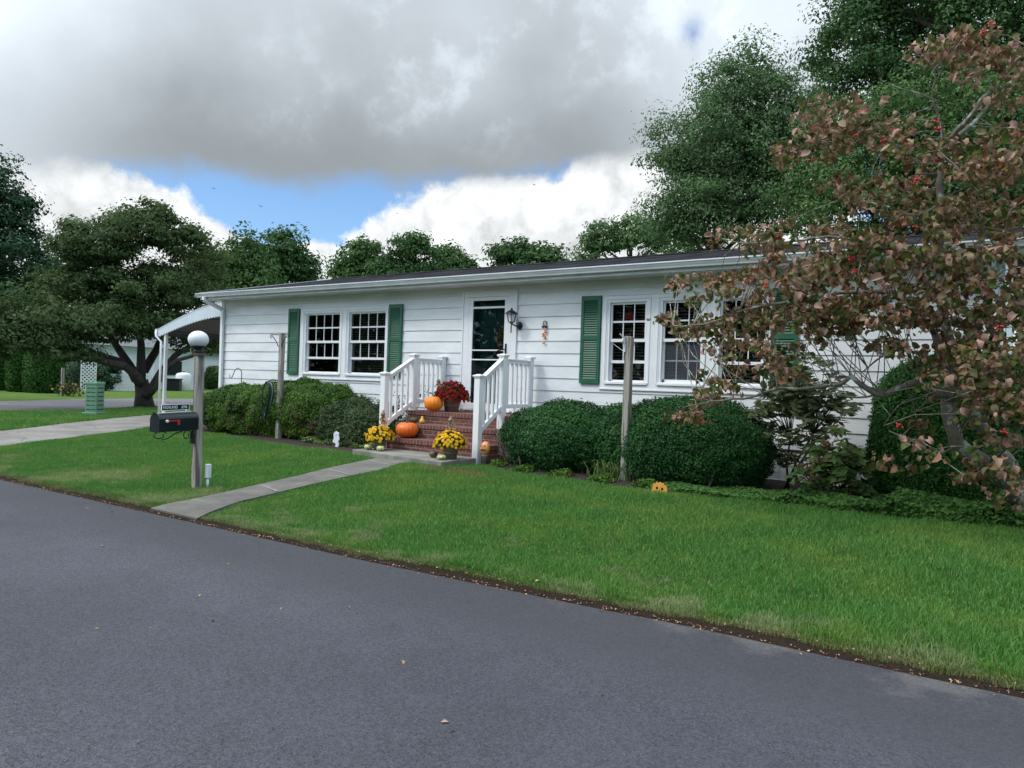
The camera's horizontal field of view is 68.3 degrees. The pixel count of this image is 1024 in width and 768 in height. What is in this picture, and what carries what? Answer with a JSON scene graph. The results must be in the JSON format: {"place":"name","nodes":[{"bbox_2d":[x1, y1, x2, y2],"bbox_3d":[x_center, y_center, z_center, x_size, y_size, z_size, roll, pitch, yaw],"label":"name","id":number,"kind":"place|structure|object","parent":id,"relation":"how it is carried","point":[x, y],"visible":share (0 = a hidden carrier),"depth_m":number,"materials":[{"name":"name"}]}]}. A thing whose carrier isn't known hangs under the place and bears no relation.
{"place":"outdoors","nodes":[
{"label":"outdoors","id":0,"kind":"place"},
{"bbox_2d":[0,398,192,410],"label":"side street","id":1,"kind":"structure","parent":0,"point":[71,404],"depth_m":26.50,"materials":[{"name":"grey asphalt"}]},
{"bbox_2d":[0,415,203,445],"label":"driveway","id":2,"kind":"structure","parent":0,"point":[49,432],"depth_m":15.21,"materials":[{"name":"concrete"}]},
{"bbox_2d":[155,302,221,412],"bbox_3d":[-6.462,-0.472,20.621,3.030,2.982,5.288,2,0,35],"label":"carport","id":3,"kind":"object","parent":2,"relation":"on","point":[205,319],"visible":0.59,"depth_m":19.17,"materials":[{"name":"metal"}]},
{"bbox_2d":[80,333,193,389],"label":"neighbour house","id":4,"kind":"structure","parent":0,"point":[130,350],"depth_m":52.93,"materials":[{"name":"white"}]},
{"bbox_2d":[122,356,134,386],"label":"door","id":5,"kind":"structure","parent":4,"relation":"in","point":[132,358],"depth_m":51.24,"materials":[{"name":"white plastic"}]},
{"bbox_2d":[167,362,181,374],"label":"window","id":6,"kind":"structure","parent":4,"relation":"in","point":[177,368],"depth_m":54.26,"materials":[{"name":"black glass"}]},
{"bbox_2d":[0,480,1023,767],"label":"road","id":7,"kind":"structure","parent":0,"point":[158,668],"depth_m":3.43,"materials":[{"name":"grey asphalt"}]},
{"bbox_2d":[0,478,1023,694],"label":"fallen leaves","id":8,"kind":"object","parent":7,"relation":"on","point":[535,594],"visible":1,"depth_m":4.80,"materials":[{"name":"brown plant"}]},
{"bbox_2d":[86,471,988,730],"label":"fallen leaves","id":9,"kind":"object","parent":7,"relation":"on","point":[403,662],"visible":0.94,"depth_m":4.34,"materials":[{"name":"orange plant"}]},
{"bbox_2d":[0,389,1023,697],"bbox_3d":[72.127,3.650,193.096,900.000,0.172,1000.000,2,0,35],"label":"ground","id":10,"kind":"structure","parent":0,"point":[750,635],"depth_m":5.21,"materials":[{"name":"green plant"}]},
{"bbox_2d":[0,350,5,390],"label":"evergreen shrub","id":11,"kind":"object","parent":10,"relation":"on","point":[2,374],"visible":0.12,"depth_m":38.67,"materials":[{"name":"green plant"}]},
{"bbox_2d":[4,349,25,391],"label":"evergreen shrub","id":12,"kind":"object","parent":10,"relation":"on","point":[12,375],"visible":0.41,"depth_m":37.23,"materials":[{"name":"green plant"}]},
{"bbox_2d":[0,144,61,309],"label":"tree","id":13,"kind":"object","parent":10,"relation":"on","point":[12,243],"visible":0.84,"depth_m":27.87,"materials":[{"name":"green plant"}]},
{"bbox_2d":[20,350,66,392],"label":"evergreen shrub","id":14,"kind":"object","parent":10,"relation":"on","point":[39,376],"visible":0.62,"depth_m":36.70,"materials":[{"name":"green plant"}]},
{"bbox_2d":[60,368,64,395],"bbox_3d":[-20.193,-0.089,33.893,0.114,1.308,0.114,2,0,35],"label":"street post","id":15,"kind":"object","parent":10,"relation":"on","point":[62,376],"visible":0.93,"depth_m":33.85,"materials":[{"name":"brown wood"}]},
{"bbox_2d":[1,234,132,316],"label":"tree","id":16,"kind":"object","parent":10,"relation":"on","point":[55,264],"visible":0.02,"depth_m":64.08,"materials":[{"name":"green plant"}]},
{"bbox_2d":[50,377,85,396],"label":"flower bush","id":17,"kind":"object","parent":10,"relation":"on","point":[70,388],"visible":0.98,"depth_m":34.03,"materials":[{"name":"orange plant"}]},
{"bbox_2d":[80,350,96,390],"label":"lattice panel","id":18,"kind":"object","parent":10,"relation":"on","point":[81,380],"visible":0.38,"depth_m":43.56,"materials":[{"name":"white wood"}]},
{"bbox_2d":[64,352,122,390],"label":"dark shrub","id":19,"kind":"object","parent":10,"relation":"on","point":[73,370],"visible":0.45,"depth_m":44.55,"materials":[{"name":"green plant"}]},
{"bbox_2d":[82,382,106,414],"bbox_3d":[-11.306,0.402,20.451,0.430,0.925,0.430,2,0,7],"label":"utility pedestal","id":20,"kind":"object","parent":10,"relation":"on","point":[94,401],"visible":0.82,"depth_m":20.29,"materials":[{"name":"green plastic"}]},
{"bbox_2d":[0,404,192,430],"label":"verge grass","id":21,"kind":"structure","parent":10,"relation":"on","point":[11,419],"depth_m":19.15,"materials":[{"name":"green plant"}]},
{"bbox_2d":[106,374,134,390],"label":"lattice panel","id":22,"kind":"object","parent":10,"relation":"on","point":[124,383],"visible":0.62,"depth_m":45.84,"materials":[{"name":"white wood"}]},
{"bbox_2d":[0,194,241,406],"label":"dogwood tree","id":23,"kind":"object","parent":10,"relation":"on","point":[112,287],"visible":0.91,"depth_m":24.50,"materials":[{"name":"green plant"}]},
{"bbox_2d":[146,364,153,382],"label":"lattice panel","id":24,"kind":"object","parent":10,"relation":"on","point":[152,373],"visible":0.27,"depth_m":44.19,"materials":[{"name":"white wood"}]},
{"bbox_2d":[162,378,182,390],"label":"storage bin","id":25,"kind":"object","parent":10,"relation":"on","point":[174,384],"visible":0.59,"depth_m":49.87,"materials":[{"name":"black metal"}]},
{"bbox_2d":[175,371,190,390],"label":"storage tank","id":26,"kind":"object","parent":10,"relation":"on","point":[186,380],"visible":0.84,"depth_m":51.00,"materials":[{"name":"white plastic"}]},
{"bbox_2d":[188,331,208,487],"bbox_3d":[-3.596,0.311,8.585,0.228,1.834,0.226,2,0,35],"label":"lamp post","id":27,"kind":"object","parent":10,"relation":"on","point":[198,341],"visible":0.99,"depth_m":8.53,"materials":[{"name":"grey wood"}]},
{"bbox_2d":[150,412,198,443],"bbox_3d":[-3.716,0.487,8.304,0.196,0.358,0.482,2,0,35],"label":"mailbox","id":28,"kind":"object","parent":27,"relation":"attached to","point":[171,422],"visible":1,"depth_m":8.24,"materials":[{"name":"black metal"}]},
{"bbox_2d":[150,412,160,432],"bbox_3d":[-3.848,0.412,8.120,0.185,0.213,0.027,2,0,35],"label":"door","id":29,"kind":"structure","parent":28,"relation":"in","point":[155,420],"depth_m":8.11,"materials":[{"name":"black metal"}]},
{"bbox_2d":[161,404,189,412],"bbox_3d":[-3.702,0.268,8.289,0.020,0.104,0.380,2,0,35],"label":"address sign","id":30,"kind":"object","parent":28,"relation":"on","point":[170,407],"visible":1,"depth_m":8.28,"materials":[{"name":"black metal"}]},
{"bbox_2d":[205,464,211,486],"bbox_3d":[-3.453,1.056,8.567,0.054,0.295,0.054,2,0,35],"label":"pipe marker","id":31,"kind":"object","parent":10,"relation":"on","point":[207,471],"visible":0.92,"depth_m":8.55,"materials":[{"name":"white plastic"}]},
{"bbox_2d":[204,365,218,389],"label":"dark shrub","id":32,"kind":"object","parent":10,"relation":"on","point":[211,376],"visible":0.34,"depth_m":58.38,"materials":[{"name":"green plant"}]},
{"bbox_2d":[204,353,218,388],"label":"neighbour shed","id":33,"kind":"structure","parent":10,"relation":"on","point":[213,360],"depth_m":58.99,"materials":[{"name":"white"}]},
{"bbox_2d":[182,220,285,302],"bbox_3d":[-14.908,-3.826,39.167,6.230,9.239,4.042,2,0,-21],"label":"tree","id":34,"kind":"object","parent":10,"relation":"on","point":[256,275],"visible":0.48,"depth_m":38.88,"materials":[{"name":"green plant"}]},
{"bbox_2d":[151,458,409,519],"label":"front walk","id":35,"kind":"structure","parent":10,"relation":"on","point":[201,507],"depth_m":8.31,"materials":[{"name":"concrete"}]},
{"bbox_2d":[260,460,390,490],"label":"front walk joints","id":36,"kind":"object","parent":35,"relation":"on","point":[330,469],"visible":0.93,"depth_m":9.53,"materials":[{"name":"grey concrete"}]},
{"bbox_2d":[253,222,331,283],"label":"tree","id":37,"kind":"object","parent":10,"relation":"on","point":[291,257],"visible":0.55,"depth_m":45.35,"materials":[{"name":"green plant"}]},
{"bbox_2d":[320,233,386,277],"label":"tree","id":38,"kind":"object","parent":10,"relation":"on","point":[356,252],"visible":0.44,"depth_m":52.68,"materials":[{"name":"green plant"}]},
{"bbox_2d":[363,229,455,275],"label":"tree","id":39,"kind":"object","parent":10,"relation":"on","point":[402,258],"visible":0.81,"depth_m":50.63,"materials":[{"name":"green plant"}]},
{"bbox_2d":[352,448,475,466],"bbox_3d":[-1.588,1.147,11.544,2.080,0.148,0.919,2,0,35],"label":"concrete pad","id":40,"kind":"object","parent":10,"relation":"on","point":[408,456],"visible":0.52,"depth_m":11.29,"materials":[{"name":"grey concrete"}]},
{"bbox_2d":[364,443,372,448],"bbox_3d":[-2.292,0.994,12.067,0.144,0.100,0.140,2,0,35],"label":"gourd","id":41,"kind":"object","parent":40,"relation":"on","point":[368,446],"visible":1,"depth_m":12.01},
{"bbox_2d":[364,425,395,449],"bbox_3d":[-2.126,0.849,12.114,0.499,0.408,0.508,2,0,35],"label":"potted mum","id":42,"kind":"object","parent":40,"relation":"on","point":[381,435],"visible":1,"depth_m":11.98,"materials":[{"name":"yellow plant"}]},
{"bbox_2d":[379,410,388,425],"bbox_3d":[-2.071,0.605,12.231,0.239,0.377,0.125,2,0,35],"label":"scarecrow pick","id":43,"kind":"object","parent":42,"relation":"on","point":[383,417],"visible":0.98,"depth_m":12.24,"materials":[{"name":"fabric"}]},
{"bbox_2d":[376,445,384,450],"bbox_3d":[-2.067,1.000,11.864,0.127,0.102,0.127,2,0,35],"label":"gourd","id":44,"kind":"object","parent":40,"relation":"on","point":[380,448],"visible":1,"depth_m":11.82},
{"bbox_2d":[429,450,437,456],"bbox_3d":[-1.160,1.024,11.154,0.127,0.116,0.127,2,0,35],"label":"gourd","id":45,"kind":"object","parent":40,"relation":"on","point":[433,453],"visible":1,"depth_m":11.11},
{"bbox_2d":[437,454,445,459],"bbox_3d":[-1.015,1.044,10.872,0.135,0.088,0.135,2,0,35],"label":"gourd","id":46,"kind":"object","parent":40,"relation":"on","point":[441,457],"visible":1,"depth_m":10.83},
{"bbox_2d":[432,430,467,459],"bbox_3d":[-0.901,0.884,11.047,0.516,0.423,0.503,2,0,35],"label":"potted mum","id":47,"kind":"object","parent":40,"relation":"on","point":[450,443],"visible":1,"depth_m":10.93,"materials":[{"name":"yellow plant"}]},
{"bbox_2d":[446,416,455,431],"bbox_3d":[-0.903,0.638,11.086,0.184,0.351,0.101,2,0,35],"label":"scarecrow pick","id":48,"kind":"object","parent":47,"relation":"on","point":[450,422],"visible":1,"depth_m":11.08,"materials":[{"name":"fabric"}]},
{"bbox_2d":[431,239,479,269],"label":"tree","id":49,"kind":"object","parent":10,"relation":"on","point":[462,260],"visible":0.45,"depth_m":53.97,"materials":[{"name":"green plant"}]},
{"bbox_2d":[479,234,575,266],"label":"tree","id":50,"kind":"object","parent":10,"relation":"on","point":[516,252],"visible":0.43,"depth_m":49.04,"materials":[{"name":"green plant"}]},
{"bbox_2d":[195,228,1023,487],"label":"house","id":51,"kind":"structure","parent":10,"relation":"on","point":[357,334],"depth_m":12.69,"materials":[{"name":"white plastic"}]},
{"bbox_2d":[301,312,355,374],"bbox_3d":[-3.838,-0.844,15.682,1.250,1.490,0.365,2,0,35],"label":"window","id":52,"kind":"structure","parent":51,"relation":"in","point":[322,330],"depth_m":15.63,"materials":[{"name":"white glass"}]},
{"bbox_2d":[344,311,386,376],"bbox_3d":[-2.784,-0.808,14.957,1.230,1.490,0.365,2,0,35],"label":"window","id":53,"kind":"structure","parent":51,"relation":"in","point":[370,340],"depth_m":15.08,"materials":[{"name":"white glass"}]},
{"bbox_2d":[466,296,509,409],"bbox_3d":[-0.430,-0.542,13.124,0.880,1.950,0.095,2,0,35],"label":"storm door","id":54,"kind":"structure","parent":51,"relation":"in","point":[505,350],"depth_m":13.30,"materials":[{"name":"white metal"}]},
{"bbox_2d":[473,300,504,403],"bbox_3d":[-0.325,-0.533,13.259,0.820,1.930,0.055,2,0,35],"label":"green door","id":55,"kind":"structure","parent":51,"relation":"in","point":[488,322],"depth_m":13.32,"materials":[{"name":"paint"}]},
{"bbox_2d":[494,326,503,358],"bbox_3d":[-0.166,-0.703,13.086,0.299,0.608,0.105,2,0,35],"label":"door swag","id":56,"kind":"object","parent":55,"relation":"hanging from","point":[500,338],"depth_m":13.09,"materials":[{"name":"brown plant"}]},
{"bbox_2d":[505,308,521,332],"bbox_3d":[0.011,-1.067,12.687,0.250,0.420,0.290,2,0,35],"label":"wall lantern","id":57,"kind":"object","parent":51,"relation":"attached to","point":[511,315],"depth_m":12.62,"materials":[{"name":"black metal"}]},
{"bbox_2d":[542,321,546,343],"bbox_3d":[0.531,-0.853,12.474,0.113,0.391,0.042,2,0,35],"label":"door chime","id":58,"kind":"object","parent":51,"relation":"attached to","point":[545,330],"depth_m":12.46,"materials":[{"name":"orange metal"}]},
{"bbox_2d":[604,301,647,384],"bbox_3d":[1.855,-0.648,11.762,0.840,1.490,0.365,2,0,35],"label":"window","id":59,"kind":"structure","parent":51,"relation":"in","point":[637,328],"depth_m":11.83,"materials":[{"name":"white glass"}]},
{"bbox_2d":[625,310,633,320],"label":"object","id":60,"kind":"object","parent":59,"relation":"attached to","point":[629,315],"depth_m":11.69,"materials":[{"name":"red paper"}]},
{"bbox_2d":[656,299,704,386],"bbox_3d":[2.579,-0.623,11.263,0.840,1.490,0.365,2,0,35],"label":"window","id":61,"kind":"structure","parent":51,"relation":"in","point":[672,369],"depth_m":11.33,"materials":[{"name":"white glass"}]},
{"bbox_2d":[716,297,764,388],"bbox_3d":[3.304,-0.599,10.764,0.840,1.490,0.365,2,0,35],"label":"window","id":62,"kind":"structure","parent":51,"relation":"in","point":[754,361],"depth_m":10.83,"materials":[{"name":"white glass"}]},
{"bbox_2d":[203,426,1019,529],"bbox_3d":[-0.953,1.168,12.079,16.000,0.041,2.376,2,0,35],"label":"mulch bed","id":63,"kind":"object","parent":10,"relation":"on","point":[770,484],"visible":0.07,"depth_m":10.29,"materials":[{"name":"brown soil"}]},
{"bbox_2d":[203,381,266,435],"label":"hedge bush","id":64,"kind":"object","parent":63,"relation":"on","point":[225,406],"visible":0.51,"depth_m":15.15,"materials":[{"name":"green plant"}]},
{"bbox_2d":[270,333,288,438],"bbox_3d":[-4.395,0.057,14.293,0.534,2.052,0.124,2,0,35],"label":"wooden post","id":65,"kind":"object","parent":63,"relation":"on","point":[281,359],"visible":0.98,"depth_m":14.28,"materials":[{"name":"grey wood"}]},
{"bbox_2d":[262,379,276,419],"bbox_3d":[-4.634,0.293,14.292,0.343,0.780,0.122,2,0,22],"label":"hose coil","id":66,"kind":"object","parent":65,"relation":"hanging from","point":[271,393],"visible":1,"depth_m":14.24,"materials":[{"name":"green rubber"}]},
{"bbox_2d":[245,376,371,439],"bbox_3d":[-4.064,0.469,14.796,3.154,1.266,1.606,2,0,35],"label":"hedge bush","id":67,"kind":"object","parent":63,"relation":"on","point":[304,398],"visible":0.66,"depth_m":14.16,"materials":[{"name":"green plant"}]},
{"bbox_2d":[333,431,339,446],"bbox_3d":[-3.033,0.983,13.024,0.164,0.335,0.033,2,0,35],"label":"ghost cutout","id":68,"kind":"object","parent":63,"relation":"on","point":[336,439],"visible":0.97,"depth_m":13.00,"materials":[{"name":"plastic"}]},
{"bbox_2d":[300,436,373,448],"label":"ground cover","id":69,"kind":"object","parent":63,"relation":"on","point":[314,440],"visible":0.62,"depth_m":13.31,"materials":[{"name":"green plant"}]},
{"bbox_2d":[314,394,401,445],"bbox_3d":[-2.806,0.658,13.612,1.966,0.974,1.111,2,0,35],"label":"hedge bush","id":70,"kind":"object","parent":63,"relation":"on","point":[350,420],"visible":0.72,"depth_m":13.26,"materials":[{"name":"green plant"}]},
{"bbox_2d":[394,388,429,421],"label":"thin shrub","id":71,"kind":"object","parent":63,"relation":"on","point":[406,415],"visible":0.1,"depth_m":13.38,"materials":[{"name":"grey plant"}]},
{"bbox_2d":[386,410,516,462],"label":"brick steps","id":72,"kind":"structure","parent":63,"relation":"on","point":[430,428],"depth_m":12.21,"materials":[{"name":"red brick"}]},
{"bbox_2d":[395,418,418,436],"bbox_3d":[-1.725,0.717,12.400,0.379,0.314,0.379,2,0,35],"label":"pumpkin","id":73,"kind":"object","parent":72,"relation":"on","point":[406,429],"visible":1,"depth_m":12.27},
{"bbox_2d":[409,416,417,422],"bbox_3d":[-1.653,0.589,12.656,0.154,0.117,0.154,2,0,35],"label":"gourd","id":74,"kind":"object","parent":72,"relation":"on","point":[413,419],"visible":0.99,"depth_m":12.61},
{"bbox_2d":[379,353,447,447],"bbox_3d":[-1.699,0.312,13.052,0.148,1.687,1.598,2,0,35],"label":"stair railing","id":75,"kind":"object","parent":72,"relation":"on","point":[412,364],"visible":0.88,"depth_m":12.96,"materials":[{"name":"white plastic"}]},
{"bbox_2d":[419,416,424,423],"bbox_3d":[-1.489,0.595,12.507,0.104,0.125,0.101,2,0,35],"label":"gourd","id":76,"kind":"object","parent":72,"relation":"on","point":[421,420],"visible":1,"depth_m":12.48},
{"bbox_2d":[424,392,442,410],"bbox_3d":[-1.322,0.295,12.751,0.328,0.312,0.323,2,0,35],"label":"pumpkin","id":77,"kind":"object","parent":72,"relation":"on","point":[433,403],"visible":0.99,"depth_m":12.63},
{"bbox_2d":[434,379,470,411],"bbox_3d":[-1.036,0.197,12.916,0.636,0.551,0.634,2,0,35],"label":"potted mum","id":78,"kind":"object","parent":72,"relation":"on","point":[452,395],"visible":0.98,"depth_m":12.77,"materials":[{"name":"red plant"}]},
{"bbox_2d":[435,379,441,392],"bbox_3d":[-1.246,0.033,12.826,0.150,0.256,0.095,2,0,19],"label":"scarecrow pick","id":79,"kind":"object","parent":78,"relation":"on","point":[438,384],"visible":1,"depth_m":12.81,"materials":[{"name":"fabric"}]},
{"bbox_2d":[472,353,535,463],"bbox_3d":[-0.119,0.376,11.892,0.148,1.707,1.518,2,0,35],"label":"stair railing","id":80,"kind":"object","parent":72,"relation":"on","point":[500,366],"visible":0.85,"depth_m":11.76,"materials":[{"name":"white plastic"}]},
{"bbox_2d":[481,439,489,463],"bbox_3d":[-0.398,1.009,11.175,0.150,0.384,0.130,2,0,35],"label":"jack lantern","id":81,"kind":"object","parent":63,"relation":"on","point":[485,448],"visible":1,"depth_m":11.13,"materials":[{"name":"orange plastic"}]},
{"bbox_2d":[493,420,525,464],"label":"bare twig bush","id":82,"kind":"object","parent":63,"relation":"on","point":[507,458],"visible":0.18,"depth_m":11.17,"materials":[{"name":"grey plant"}]},
{"bbox_2d":[495,396,603,473],"bbox_3d":[0.724,0.721,10.957,1.640,1.093,1.827,2,0,-34],"label":"hedge bush","id":83,"kind":"object","parent":63,"relation":"on","point":[550,437],"visible":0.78,"depth_m":10.40,"materials":[{"name":"green plant"}]},
{"bbox_2d":[490,459,658,487],"bbox_3d":[0.706,1.174,10.012,2.819,0.114,0.538,2,0,44],"label":"ground cover","id":84,"kind":"object","parent":63,"relation":"on","point":[604,477],"visible":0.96,"depth_m":9.90,"materials":[{"name":"green plant"}]},
{"bbox_2d":[580,402,645,472],"bbox_3d":[1.599,0.758,10.610,1.449,1.079,1.525,2,0,35],"label":"hedge bush","id":85,"kind":"object","parent":63,"relation":"on","point":[606,428],"visible":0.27,"depth_m":10.17,"materials":[{"name":"green plant"}]},
{"bbox_2d":[611,334,633,480],"bbox_3d":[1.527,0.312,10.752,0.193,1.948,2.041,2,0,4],"label":"wooden post","id":86,"kind":"object","parent":63,"relation":"on","point":[628,344],"visible":0.91,"depth_m":9.77,"materials":[{"name":"grey wood"}]},
{"bbox_2d":[583,457,668,481],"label":"lily clump","id":87,"kind":"object","parent":63,"relation":"on","point":[614,472],"visible":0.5,"depth_m":9.89,"materials":[{"name":"green plant"}]},
{"bbox_2d":[613,392,777,488],"bbox_3d":[2.414,0.716,9.898,2.203,1.219,1.748,2,0,35],"label":"hedge bush","id":88,"kind":"object","parent":63,"relation":"on","point":[722,449],"visible":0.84,"depth_m":9.25,"materials":[{"name":"green plant"}]},
{"bbox_2d":[739,351,863,487],"bbox_3d":[3.498,0.466,9.194,1.534,1.757,0.916,2,0,35],"label":"rhododendron","id":89,"kind":"object","parent":63,"relation":"on","point":[805,406],"visible":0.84,"depth_m":9.10,"materials":[{"name":"green plant"}]},
{"bbox_2d":[784,424,890,495],"bbox_3d":[3.676,0.899,8.490,1.086,0.894,0.941,2,0,35],"label":"hydrangea","id":90,"kind":"object","parent":63,"relation":"on","point":[845,464],"visible":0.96,"depth_m":8.39,"materials":[{"name":"green plant"}]},
{"bbox_2d":[862,352,1023,502],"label":"hedge bush","id":91,"kind":"object","parent":63,"relation":"on","point":[882,440],"visible":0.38,"depth_m":8.40,"materials":[{"name":"green plant"}]},
{"bbox_2d":[565,206,705,260],"bbox_3d":[5.619,-3.065,32.529,6.832,9.034,3.698,2,0,5],"label":"tree","id":92,"kind":"object","parent":10,"relation":"on","point":[595,245],"visible":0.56,"depth_m":32.18,"materials":[{"name":"green plant"}]},
{"bbox_2d":[652,482,667,491],"bbox_3d":[1.709,1.204,8.731,0.196,0.141,0.018,2,0,35],"label":"pumpkin cutout","id":93,"kind":"object","parent":10,"relation":"on","point":[657,486],"visible":0.83,"depth_m":8.72,"materials":[{"name":"orange paint"}]},
{"bbox_2d":[627,23,868,252],"bbox_3d":[7.284,-4.630,23.469,7.404,12.259,6.624,2,0,35],"label":"tree","id":94,"kind":"object","parent":10,"relation":"on","point":[714,160],"visible":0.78,"depth_m":22.48,"materials":[{"name":"green plant"}]},
{"bbox_2d":[646,18,1023,513],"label":"dogwood tree","id":95,"kind":"object","parent":10,"relation":"on","point":[1001,469],"visible":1,"depth_m":6.96,"materials":[{"name":"brown plant"}]},
{"bbox_2d":[650,480,1023,529],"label":"ground cover","id":96,"kind":"object","parent":10,"relation":"on","point":[900,501],"visible":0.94,"depth_m":7.79,"materials":[{"name":"green plant"}]},
{"bbox_2d":[763,58,1023,239],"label":"tree","id":97,"kind":"object","parent":10,"relation":"on","point":[862,163],"visible":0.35,"depth_m":18.32,"materials":[{"name":"green plant"}]},
{"bbox_2d":[786,0,1023,200],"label":"tree","id":98,"kind":"object","parent":10,"relation":"on","point":[903,24],"visible":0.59,"depth_m":24.40,"materials":[{"name":"green plant"}]},
{"bbox_2d":[0,0,1023,345],"label":"sky","id":99,"kind":"structure","parent":0,"point":[338,119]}
]}

